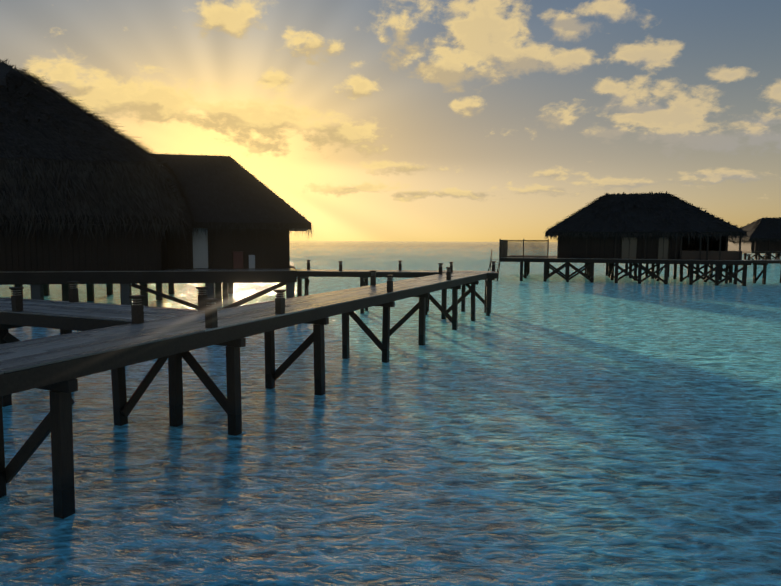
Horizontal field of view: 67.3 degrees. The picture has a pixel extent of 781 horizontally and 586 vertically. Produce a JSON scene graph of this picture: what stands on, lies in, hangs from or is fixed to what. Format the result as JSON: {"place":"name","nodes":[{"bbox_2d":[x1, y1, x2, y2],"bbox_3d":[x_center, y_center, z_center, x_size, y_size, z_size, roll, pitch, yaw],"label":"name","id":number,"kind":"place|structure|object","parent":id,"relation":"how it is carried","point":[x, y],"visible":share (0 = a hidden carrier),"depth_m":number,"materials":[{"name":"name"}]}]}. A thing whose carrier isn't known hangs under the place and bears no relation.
{"place":"outdoors","nodes":[
{"label":"outdoors","id":0,"kind":"place"},
{"bbox_2d":[0,241,780,585],"bbox_3d":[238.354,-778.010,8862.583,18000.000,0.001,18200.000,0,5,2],"label":"sea","id":1,"kind":"structure","parent":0,"point":[556,429],"depth_m":11.62,"materials":[{"name":"liquid"}]},
{"bbox_2d":[0,224,296,308],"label":"villa","id":2,"kind":"object","parent":1,"relation":"on","point":[218,267],"visible":0.67,"depth_m":32.10,"materials":[{"name":"brown wood"}]},
{"bbox_2d":[0,59,313,253],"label":"thatched roof","id":3,"kind":"structure","parent":2,"relation":"attached to","point":[64,161],"depth_m":32.00,"materials":[{"name":"brown wicker"}]},
{"bbox_2d":[0,260,498,518],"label":"jetty","id":4,"kind":"object","parent":1,"relation":"on","point":[115,339],"visible":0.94,"depth_m":12.91,"materials":[{"name":"brown wood"}]},
{"bbox_2d":[488,235,750,285],"bbox_3d":[24.003,-3.678,64.699,24.480,6.950,14.647,2,5,16],"label":"villa","id":5,"kind":"object","parent":1,"relation":"on","point":[610,252],"visible":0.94,"depth_m":60.08,"materials":[{"name":"brown wood"}]},
{"bbox_2d":[545,191,748,243],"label":"thatched roof","id":6,"kind":"structure","parent":5,"relation":"attached to","point":[652,215],"depth_m":60.30,"materials":[{"name":"brown wicker"}]},
{"bbox_2d":[725,254,780,284],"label":"jetty","id":7,"kind":"object","parent":1,"relation":"on","point":[764,262],"visible":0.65,"depth_m":57.99,"materials":[{"name":"brown wood"}]},
{"bbox_2d":[728,240,780,259],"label":"villa","id":8,"kind":"object","parent":1,"relation":"on","point":[768,248],"visible":0.58,"depth_m":118.75,"materials":[{"name":"brown wood"}]},
{"bbox_2d":[728,216,780,243],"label":"thatched roof","id":9,"kind":"structure","parent":8,"relation":"attached to","point":[766,229],"depth_m":119.92,"materials":[{"name":"brown wicker"}]},
{"bbox_2d":[0,0,780,241],"label":"sky","id":10,"kind":"structure","parent":0,"point":[373,120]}
]}

